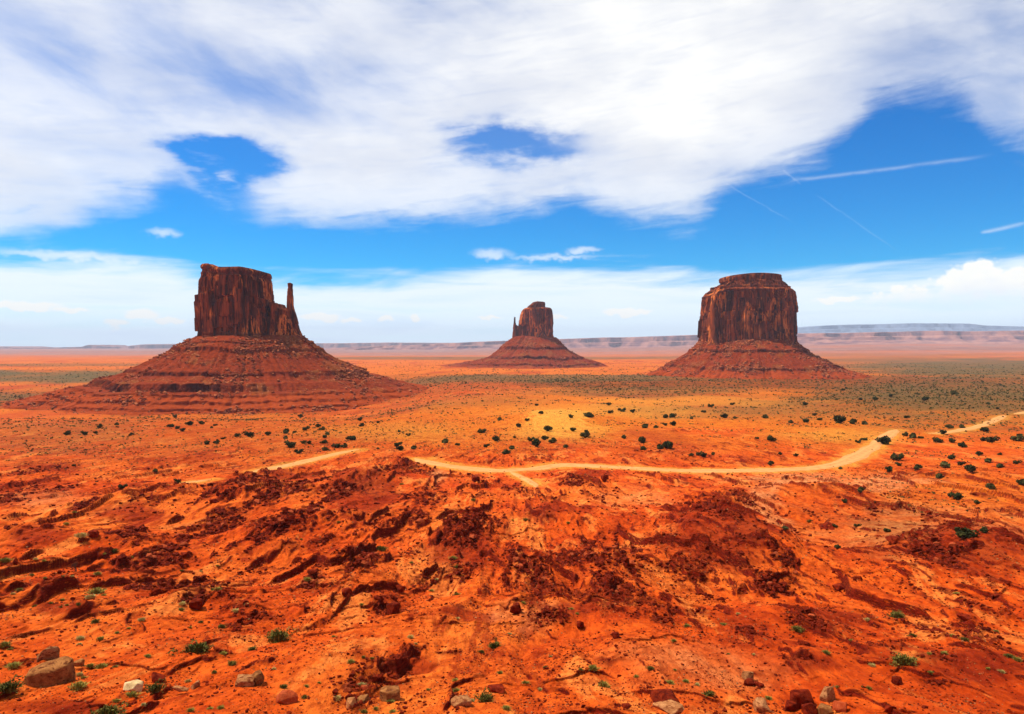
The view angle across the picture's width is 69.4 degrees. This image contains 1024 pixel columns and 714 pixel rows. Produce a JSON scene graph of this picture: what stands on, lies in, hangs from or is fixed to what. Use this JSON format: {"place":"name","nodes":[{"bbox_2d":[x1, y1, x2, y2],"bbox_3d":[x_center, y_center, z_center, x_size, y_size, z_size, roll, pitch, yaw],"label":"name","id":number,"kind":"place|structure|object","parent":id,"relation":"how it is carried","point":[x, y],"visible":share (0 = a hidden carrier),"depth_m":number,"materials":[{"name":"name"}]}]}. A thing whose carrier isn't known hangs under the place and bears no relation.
{"place":"outdoors","nodes":[
{"label":"outdoors","id":0,"kind":"place"},
{"bbox_2d":[0,343,443,348],"bbox_3d":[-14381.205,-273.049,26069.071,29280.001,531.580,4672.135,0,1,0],"label":"hills","id":1,"kind":"structure","parent":0,"point":[169,346],"depth_m":25575.57,"materials":[{"name":"stone"}]},
{"bbox_2d":[324,335,698,349],"bbox_3d":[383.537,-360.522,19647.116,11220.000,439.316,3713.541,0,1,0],"label":"hills","id":2,"kind":"structure","parent":0,"point":[656,341],"depth_m":18966.81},
{"bbox_2d":[0,343,1023,713],"bbox_3d":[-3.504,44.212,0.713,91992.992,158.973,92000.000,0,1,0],"label":"ground","id":3,"kind":"structure","parent":0,"point":[744,447],"depth_m":159.06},
{"bbox_2d":[0,640,11,647],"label":"grass tuft","id":4,"kind":"object","parent":3,"relation":"on","point":[4,644],"visible":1,"depth_m":80.21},
{"bbox_2d":[0,557,12,562],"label":"grass tuft","id":5,"kind":"object","parent":3,"relation":"on","point":[5,560],"visible":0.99,"depth_m":139.72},
{"bbox_2d":[2,661,23,668],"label":"grass tuft","id":6,"kind":"object","parent":3,"relation":"on","point":[13,665],"visible":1,"depth_m":73.64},
{"bbox_2d":[0,674,26,694],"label":"green bush","id":7,"kind":"object","parent":3,"relation":"on","point":[9,687],"visible":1,"depth_m":65.26,"materials":[{"name":"green plant"}]},
{"bbox_2d":[37,646,59,661],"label":"boulder","id":8,"kind":"object","parent":3,"relation":"on","point":[49,653],"visible":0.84,"depth_m":75.81,"materials":[{"name":"stone"}]},
{"bbox_2d":[24,656,75,686],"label":"boulder","id":9,"kind":"object","parent":3,"relation":"on","point":[58,671],"visible":0.82,"depth_m":68.04,"materials":[{"name":"stone"}]},
{"bbox_2d":[67,680,89,690],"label":"grass tuft","id":10,"kind":"object","parent":3,"relation":"on","point":[79,685],"visible":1,"depth_m":66.72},
{"bbox_2d":[74,658,84,666],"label":"boulder","id":11,"kind":"object","parent":3,"relation":"on","point":[79,662],"visible":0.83,"depth_m":73.37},
{"bbox_2d":[75,635,84,640],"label":"dry tuft","id":12,"kind":"object","parent":3,"relation":"on","point":[79,638],"visible":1,"depth_m":84.57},
{"bbox_2d":[74,532,87,537],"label":"dry tuft","id":13,"kind":"object","parent":3,"relation":"on","point":[80,535],"visible":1,"depth_m":154.60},
{"bbox_2d":[84,593,95,598],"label":"dry tuft","id":14,"kind":"object","parent":3,"relation":"on","point":[90,596],"visible":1,"depth_m":108.83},
{"bbox_2d":[87,530,98,537],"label":"boulder","id":15,"kind":"object","parent":3,"relation":"on","point":[93,533],"visible":0.95,"depth_m":157.15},
{"bbox_2d":[87,587,104,593],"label":"grass tuft","id":16,"kind":"object","parent":3,"relation":"on","point":[96,590],"visible":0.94,"depth_m":114.11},
{"bbox_2d":[95,662,107,668],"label":"grass tuft","id":17,"kind":"object","parent":3,"relation":"on","point":[102,665],"visible":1,"depth_m":73.22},
{"bbox_2d":[90,700,129,713],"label":"green bush","id":18,"kind":"object","parent":3,"relation":"on","point":[109,709],"visible":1,"depth_m":55.88,"materials":[{"name":"green plant"}]},
{"bbox_2d":[123,585,131,589],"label":"rock","id":19,"kind":"object","parent":3,"relation":"on","point":[127,587],"visible":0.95,"depth_m":118.80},
{"bbox_2d":[123,679,142,691],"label":"boulder","id":20,"kind":"object","parent":3,"relation":"on","point":[135,685],"visible":0.86,"depth_m":67.69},
{"bbox_2d":[126,690,142,696],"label":"grass tuft","id":21,"kind":"object","parent":3,"relation":"on","point":[133,693],"visible":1,"depth_m":65.19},
{"bbox_2d":[145,677,166,693],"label":"green bush","id":22,"kind":"object","parent":3,"relation":"on","point":[155,688],"visible":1,"depth_m":65.35,"materials":[{"name":"green plant"}]},
{"bbox_2d":[151,672,164,682],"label":"boulder","id":23,"kind":"object","parent":3,"relation":"on","point":[155,676],"visible":0.73,"depth_m":71.35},
{"bbox_2d":[172,685,189,691],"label":"boulder","id":24,"kind":"object","parent":3,"relation":"on","point":[180,688],"visible":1,"depth_m":64.65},
{"bbox_2d":[168,639,212,655],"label":"green bush","id":25,"kind":"object","parent":3,"relation":"on","point":[202,647],"visible":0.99,"depth_m":80.00,"materials":[{"name":"green plant"}]},
{"bbox_2d":[191,680,199,689],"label":"boulder","id":26,"kind":"object","parent":3,"relation":"on","point":[196,684],"visible":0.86,"depth_m":66.18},
{"bbox_2d":[189,598,204,609],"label":"boulder","id":27,"kind":"object","parent":3,"relation":"on","point":[196,603],"visible":0.98,"depth_m":103.12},
{"bbox_2d":[0,263,427,415],"bbox_3d":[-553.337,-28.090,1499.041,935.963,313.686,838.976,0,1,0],"label":"mitten butte","id":28,"kind":"object","parent":3,"relation":"on","point":[249,348],"visible":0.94,"depth_m":1330.49,"materials":[{"name":"stone"}]},
{"bbox_2d":[228,660,236,665],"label":"green bush","id":29,"kind":"object","parent":3,"relation":"on","point":[231,662],"visible":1,"depth_m":76.09,"materials":[{"name":"green plant"}]},
{"bbox_2d":[235,674,254,686],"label":"boulder","id":30,"kind":"object","parent":3,"relation":"on","point":[246,680],"visible":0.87,"depth_m":65.62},
{"bbox_2d":[242,430,253,436],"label":"juniper bush","id":31,"kind":"object","parent":3,"relation":"on","point":[247,433],"visible":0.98,"depth_m":493.54,"materials":[{"name":"green plant"}]},
{"bbox_2d":[252,670,264,685],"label":"boulder","id":32,"kind":"object","parent":3,"relation":"on","point":[258,675],"visible":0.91,"depth_m":66.28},
{"bbox_2d":[264,626,297,642],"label":"green bush","id":33,"kind":"object","parent":3,"relation":"on","point":[276,636],"visible":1,"depth_m":85.64,"materials":[{"name":"green plant"}]},
{"bbox_2d":[276,690,297,704],"bbox_3d":[-19.016,28.898,62.501,1.820,1.123,1.417,15,2,-22],"label":"boulder","id":34,"kind":"object","parent":3,"relation":"on","point":[286,697],"visible":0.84,"depth_m":62.21,"materials":[{"name":"stone"}]},
{"bbox_2d":[284,440,296,447],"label":"juniper bush","id":35,"kind":"object","parent":3,"relation":"on","point":[289,444],"visible":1,"depth_m":416.01,"materials":[{"name":"green plant"}]},
{"bbox_2d":[293,448,303,453],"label":"juniper bush","id":36,"kind":"object","parent":3,"relation":"on","point":[296,451],"visible":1,"depth_m":388.56,"materials":[{"name":"green plant"}]},
{"bbox_2d":[342,587,351,596],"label":"boulder","id":37,"kind":"object","parent":3,"relation":"on","point":[346,591],"visible":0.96,"depth_m":107.22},
{"bbox_2d":[345,435,355,439],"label":"juniper bush","id":38,"kind":"object","parent":3,"relation":"on","point":[350,437],"visible":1,"depth_m":458.22,"materials":[{"name":"green plant"}]},
{"bbox_2d":[346,697,355,709],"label":"boulder","id":39,"kind":"object","parent":3,"relation":"on","point":[350,701],"visible":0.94,"depth_m":61.90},
{"bbox_2d":[357,694,369,703],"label":"boulder","id":40,"kind":"object","parent":3,"relation":"on","point":[365,698],"visible":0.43,"depth_m":64.09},
{"bbox_2d":[376,545,388,550],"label":"green bush","id":41,"kind":"object","parent":3,"relation":"on","point":[382,548],"visible":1,"depth_m":156.33,"materials":[{"name":"green plant"}]},
{"bbox_2d":[380,685,399,701],"bbox_3d":[-10.709,29.686,64.886,1.758,1.366,1.600,0,1,-11],"label":"boulder","id":42,"kind":"object","parent":3,"relation":"on","point":[387,693],"visible":0.81,"depth_m":64.42,"materials":[{"name":"stone"}]},
{"bbox_2d":[386,602,399,614],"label":"boulder","id":43,"kind":"object","parent":3,"relation":"on","point":[392,607],"visible":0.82,"depth_m":96.26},
{"bbox_2d":[396,585,404,592],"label":"boulder","id":44,"kind":"object","parent":3,"relation":"on","point":[400,588],"visible":0.98,"depth_m":118.73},
{"bbox_2d":[451,694,471,707],"bbox_3d":[-4.100,27.778,59.604,1.644,0.671,1.243,0,1,-17],"label":"boulder","id":45,"kind":"object","parent":3,"relation":"on","point":[465,700],"visible":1,"depth_m":59.28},
{"bbox_2d":[472,476,479,481],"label":"rock","id":46,"kind":"object","parent":3,"relation":"on","point":[475,478],"visible":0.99,"depth_m":267.37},
{"bbox_2d":[473,686,494,702],"bbox_3d":[-2.194,28.165,61.353,1.848,0.915,2.191,0,1,-27],"label":"green bush","id":47,"kind":"object","parent":3,"relation":"on","point":[483,698],"visible":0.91,"depth_m":61.27,"materials":[{"name":"green plant"}]},
{"bbox_2d":[488,637,500,648],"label":"green bush","id":48,"kind":"object","parent":3,"relation":"on","point":[493,644],"visible":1,"depth_m":83.08,"materials":[{"name":"green plant"}]},
{"bbox_2d":[487,682,506,692],"bbox_3d":[-1.231,29.118,64.832,1.828,0.783,1.579,3,2,-6],"label":"boulder","id":49,"kind":"object","parent":3,"relation":"on","point":[496,688],"visible":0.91,"depth_m":64.61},
{"bbox_2d":[0,446,1023,713],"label":"rubble","id":50,"kind":"object","parent":3,"relation":"on","point":[534,576],"visible":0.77,"depth_m":131.22,"materials":[{"name":"stone"}]},
{"bbox_2d":[0,360,1023,517],"bbox_3d":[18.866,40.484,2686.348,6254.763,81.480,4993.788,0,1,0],"label":"scrub","id":51,"kind":"object","parent":3,"relation":"on","point":[829,380],"visible":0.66,"depth_m":932.19,"materials":[{"name":"green plant"}]},
{"bbox_2d":[0,507,1023,713],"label":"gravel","id":52,"kind":"structure","parent":3,"relation":"on","point":[1003,584],"depth_m":90.75,"materials":[{"name":"gravel"}]},
{"bbox_2d":[0,501,1023,713],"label":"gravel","id":53,"kind":"structure","parent":3,"relation":"on","point":[508,629],"depth_m":89.07,"materials":[{"name":"stone"}]},
{"bbox_2d":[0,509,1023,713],"bbox_3d":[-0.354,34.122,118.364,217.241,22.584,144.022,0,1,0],"label":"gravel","id":54,"kind":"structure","parent":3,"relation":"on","point":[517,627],"depth_m":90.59,"materials":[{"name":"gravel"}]},
{"bbox_2d":[510,602,521,613],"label":"boulder","id":55,"kind":"object","parent":3,"relation":"on","point":[515,608],"visible":0.85,"depth_m":100.14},
{"bbox_2d":[436,301,608,368],"bbox_3d":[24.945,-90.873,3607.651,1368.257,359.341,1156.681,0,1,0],"label":"mitten butte","id":56,"kind":"object","parent":3,"relation":"on","point":[533,342],"visible":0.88,"depth_m":3445.63,"materials":[{"name":"stone"}]},
{"bbox_2d":[531,437,540,446],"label":"juniper bush","id":57,"kind":"object","parent":3,"relation":"on","point":[536,442],"visible":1,"depth_m":419.39,"materials":[{"name":"green plant"}]},
{"bbox_2d":[543,426,552,430],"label":"juniper bush","id":58,"kind":"object","parent":3,"relation":"on","point":[547,428],"visible":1,"depth_m":518.59,"materials":[{"name":"green plant"}]},
{"bbox_2d":[577,621,583,627],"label":"rock","id":59,"kind":"object","parent":3,"relation":"on","point":[580,624],"visible":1,"depth_m":92.08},
{"bbox_2d":[580,430,589,437],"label":"juniper bush","id":60,"kind":"object","parent":3,"relation":"on","point":[585,434],"visible":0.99,"depth_m":468.71,"materials":[{"name":"green plant"}]},
{"bbox_2d":[583,412,593,417],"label":"juniper bush","id":61,"kind":"object","parent":3,"relation":"on","point":[589,414],"visible":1,"depth_m":616.57,"materials":[{"name":"green plant"}]},
{"bbox_2d":[584,663,600,670],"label":"grass tuft","id":62,"kind":"object","parent":3,"relation":"on","point":[593,667],"visible":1,"depth_m":71.09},
{"bbox_2d":[597,680,610,687],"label":"grass tuft","id":63,"kind":"object","parent":3,"relation":"on","point":[603,684],"visible":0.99,"depth_m":66.26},
{"bbox_2d":[601,475,608,481],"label":"rock","id":64,"kind":"object","parent":3,"relation":"on","point":[604,478],"visible":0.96,"depth_m":269.38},
{"bbox_2d":[612,632,619,638],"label":"rock","id":65,"kind":"object","parent":3,"relation":"on","point":[615,635],"visible":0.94,"depth_m":81.74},
{"bbox_2d":[620,703,631,708],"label":"boulder","id":66,"kind":"object","parent":3,"relation":"on","point":[626,705],"visible":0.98,"depth_m":59.85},
{"bbox_2d":[638,436,645,442],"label":"juniper bush","id":67,"kind":"object","parent":3,"relation":"on","point":[642,439],"visible":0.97,"depth_m":429.62,"materials":[{"name":"green plant"}]},
{"bbox_2d":[657,444,665,448],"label":"juniper bush","id":68,"kind":"object","parent":3,"relation":"on","point":[660,446],"visible":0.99,"depth_m":401.43,"materials":[{"name":"green plant"}]},
{"bbox_2d":[646,689,679,702],"bbox_3d":[12.723,28.476,61.801,2.430,0.891,2.183,0,1,-14],"label":"boulder","id":69,"kind":"object","parent":3,"relation":"on","point":[657,695],"visible":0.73,"depth_m":61.73,"materials":[{"name":"stone"}]},
{"bbox_2d":[663,440,672,448],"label":"juniper bush","id":70,"kind":"object","parent":3,"relation":"on","point":[668,444],"visible":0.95,"depth_m":402.56,"materials":[{"name":"green plant"}]},
{"bbox_2d":[653,698,683,713],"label":"boulder","id":71,"kind":"object","parent":3,"relation":"on","point":[670,706],"visible":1,"depth_m":57.62,"materials":[{"name":"stone"}]},
{"bbox_2d":[701,690,716,696],"bbox_3d":[16.900,28.867,63.435,1.608,0.499,1.208,0,1,-15],"label":"green bush","id":72,"kind":"object","parent":3,"relation":"on","point":[709,693],"visible":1,"depth_m":63.35,"materials":[{"name":"green plant"}]},
{"bbox_2d":[741,671,753,679],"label":"boulder","id":73,"kind":"object","parent":3,"relation":"on","point":[746,674],"visible":0.76,"depth_m":70.82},
{"bbox_2d":[743,678,754,685],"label":"boulder","id":74,"kind":"object","parent":3,"relation":"on","point":[748,681],"visible":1,"depth_m":69.27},
{"bbox_2d":[646,273,871,378],"bbox_3d":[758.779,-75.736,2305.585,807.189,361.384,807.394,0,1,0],"label":"broad butte","id":75,"kind":"object","parent":3,"relation":"on","point":[747,326],"visible":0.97,"depth_m":2185.51,"materials":[{"name":"stone"}]},
{"bbox_2d":[754,681,763,687],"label":"boulder","id":76,"kind":"object","parent":3,"relation":"on","point":[759,684],"visible":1,"depth_m":69.21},
{"bbox_2d":[753,697,776,713],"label":"boulder","id":77,"kind":"object","parent":3,"relation":"on","point":[760,704],"visible":0.88,"depth_m":60.96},
{"bbox_2d":[767,435,776,440],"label":"juniper bush","id":78,"kind":"object","parent":3,"relation":"on","point":[770,437],"visible":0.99,"depth_m":438.31,"materials":[{"name":"green plant"}]},
{"bbox_2d":[785,700,798,711],"bbox_3d":[24.012,30.104,63.534,1.032,0.956,1.188,0,1,27],"label":"boulder","id":79,"kind":"object","parent":3,"relation":"on","point":[791,706],"visible":0.93,"depth_m":63.33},
{"bbox_2d":[789,625,804,632],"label":"green bush","id":80,"kind":"object","parent":3,"relation":"on","point":[797,629],"visible":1,"depth_m":89.68,"materials":[{"name":"green plant"}]},
{"bbox_2d":[787,689,814,708],"bbox_3d":[25.192,29.954,64.450,1.871,1.850,1.628,0,1,-28],"label":"boulder","id":81,"kind":"object","parent":3,"relation":"on","point":[800,697],"visible":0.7,"depth_m":64.06,"materials":[{"name":"stone"}]},
{"bbox_2d":[797,640,806,644],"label":"rock","id":82,"kind":"object","parent":3,"relation":"on","point":[801,642],"visible":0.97,"depth_m":79.74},
{"bbox_2d":[801,703,817,713],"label":"boulder","id":83,"kind":"object","parent":3,"relation":"on","point":[808,708],"visible":1,"depth_m":62.45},
{"bbox_2d":[817,703,832,713],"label":"boulder","id":84,"kind":"object","parent":3,"relation":"on","point":[822,708],"visible":1,"depth_m":62.22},
{"bbox_2d":[819,684,835,701],"bbox_3d":[27.764,29.535,65.137,1.486,2.214,1.392,0,1,-25],"label":"boulder","id":85,"kind":"object","parent":3,"relation":"on","point":[827,694],"visible":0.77,"depth_m":64.58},
{"bbox_2d":[832,583,844,590],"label":"boulder","id":86,"kind":"object","parent":3,"relation":"on","point":[839,586],"visible":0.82,"depth_m":118.77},
{"bbox_2d":[832,700,846,712],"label":"boulder","id":87,"kind":"object","parent":3,"relation":"on","point":[839,706],"visible":1,"depth_m":62.29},
{"bbox_2d":[833,415,845,422],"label":"juniper bush","id":88,"kind":"object","parent":3,"relation":"on","point":[839,418],"visible":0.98,"depth_m":591.29,"materials":[{"name":"green plant"}]},
{"bbox_2d":[875,435,890,444],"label":"juniper bush","id":89,"kind":"object","parent":3,"relation":"on","point":[885,440],"visible":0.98,"depth_m":435.15,"materials":[{"name":"green plant"}]},
{"bbox_2d":[883,705,895,713],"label":"boulder","id":90,"kind":"object","parent":3,"relation":"on","point":[889,708],"visible":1,"depth_m":60.12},
{"bbox_2d":[885,535,899,543],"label":"boulder","id":91,"kind":"object","parent":3,"relation":"on","point":[891,539],"visible":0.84,"depth_m":140.16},
{"bbox_2d":[886,610,905,617],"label":"green bush","id":92,"kind":"object","parent":3,"relation":"on","point":[893,614],"visible":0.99,"depth_m":100.08,"materials":[{"name":"green plant"}]},
{"bbox_2d":[892,676,902,684],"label":"rock","id":93,"kind":"object","parent":3,"relation":"on","point":[896,680],"visible":1,"depth_m":68.92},
{"bbox_2d":[890,452,904,459],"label":"juniper bush","id":94,"kind":"object","parent":3,"relation":"on","point":[894,456],"visible":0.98,"depth_m":366.55,"materials":[{"name":"green plant"}]},
{"bbox_2d":[889,652,919,667],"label":"green bush","id":95,"kind":"object","parent":3,"relation":"on","point":[900,659],"visible":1,"depth_m":73.33,"materials":[{"name":"green plant"}]},
{"bbox_2d":[933,437,943,442],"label":"juniper bush","id":96,"kind":"object","parent":3,"relation":"on","point":[936,439],"visible":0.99,"depth_m":451.63,"materials":[{"name":"green plant"}]},
{"bbox_2d":[935,473,943,478],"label":"juniper bush","id":97,"kind":"object","parent":3,"relation":"on","point":[938,475],"visible":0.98,"depth_m":295.26,"materials":[{"name":"green plant"}]},
{"bbox_2d":[939,461,950,467],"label":"juniper bush","id":98,"kind":"object","parent":3,"relation":"on","point":[944,464],"visible":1,"depth_m":335.86,"materials":[{"name":"green plant"}]},
{"bbox_2d":[947,491,962,499],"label":"juniper bush","id":99,"kind":"object","parent":3,"relation":"on","point":[957,496],"visible":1,"depth_m":236.18,"materials":[{"name":"green plant"}]},
{"bbox_2d":[957,441,967,447],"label":"juniper bush","id":100,"kind":"object","parent":3,"relation":"on","point":[962,444],"visible":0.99,"depth_m":420.95,"materials":[{"name":"green plant"}]},
{"bbox_2d":[956,613,971,620],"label":"boulder","id":101,"kind":"object","parent":3,"relation":"on","point":[965,617],"visible":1,"depth_m":95.11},
{"bbox_2d":[954,527,979,538],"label":"juniper bush","id":102,"kind":"object","parent":3,"relation":"on","point":[964,532],"visible":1,"depth_m":134.07,"materials":[{"name":"green plant"}]},
{"bbox_2d":[964,464,975,472],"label":"juniper bush","id":103,"kind":"object","parent":3,"relation":"on","point":[969,468],"visible":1,"depth_m":311.48,"materials":[{"name":"green plant"}]},
{"bbox_2d":[979,526,988,532],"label":"juniper bush","id":104,"kind":"object","parent":3,"relation":"on","point":[984,529],"visible":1,"depth_m":135.58,"materials":[{"name":"green plant"}]},
{"bbox_2d":[980,427,988,431],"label":"juniper bush","id":105,"kind":"object","parent":3,"relation":"on","point":[984,429],"visible":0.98,"depth_m":520.75,"materials":[{"name":"green plant"}]},
{"bbox_2d":[985,483,995,489],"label":"juniper bush","id":106,"kind":"object","parent":3,"relation":"on","point":[990,486],"visible":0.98,"depth_m":262.64,"materials":[{"name":"green plant"}]},
{"bbox_2d":[985,436,1000,441],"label":"juniper bush","id":107,"kind":"object","parent":3,"relation":"on","point":[991,439],"visible":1,"depth_m":446.41,"materials":[{"name":"green plant"}]},
{"bbox_2d":[1003,653,1014,657],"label":"green bush","id":108,"kind":"object","parent":3,"relation":"on","point":[1009,655],"visible":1,"depth_m":74.78,"materials":[{"name":"green plant"}]},
{"bbox_2d":[1010,434,1023,440],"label":"juniper bush","id":109,"kind":"object","parent":3,"relation":"on","point":[1018,437],"visible":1,"depth_m":452.85,"materials":[{"name":"green plant"}]},
{"bbox_2d":[1016,478,1023,484],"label":"juniper bush","id":110,"kind":"object","parent":3,"relation":"on","point":[1020,482],"visible":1,"depth_m":270.85,"materials":[{"name":"green plant"}]},
{"bbox_2d":[0,0,1023,346],"label":"sky","id":111,"kind":"structure","parent":0,"point":[415,171],"materials":[{"name":"blue"}]},
{"bbox_2d":[182,411,1023,486],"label":"dirt road","id":112,"kind":"structure","parent":0,"point":[864,452],"depth_m":337.45,"materials":[{"name":"soil"}]},
{"bbox_2d":[797,330,1023,344],"bbox_3d":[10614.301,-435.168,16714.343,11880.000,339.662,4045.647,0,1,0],"label":"hills","id":113,"kind":"structure","parent":0,"point":[919,337],"depth_m":15928.85,"materials":[{"name":"stone"}]},
{"bbox_2d":[798,323,1023,332],"bbox_3d":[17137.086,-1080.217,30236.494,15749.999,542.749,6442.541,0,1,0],"label":"hills","id":114,"kind":"structure","parent":0,"point":[858,328],"depth_m":29102.75,"materials":[{"name":"stone"}]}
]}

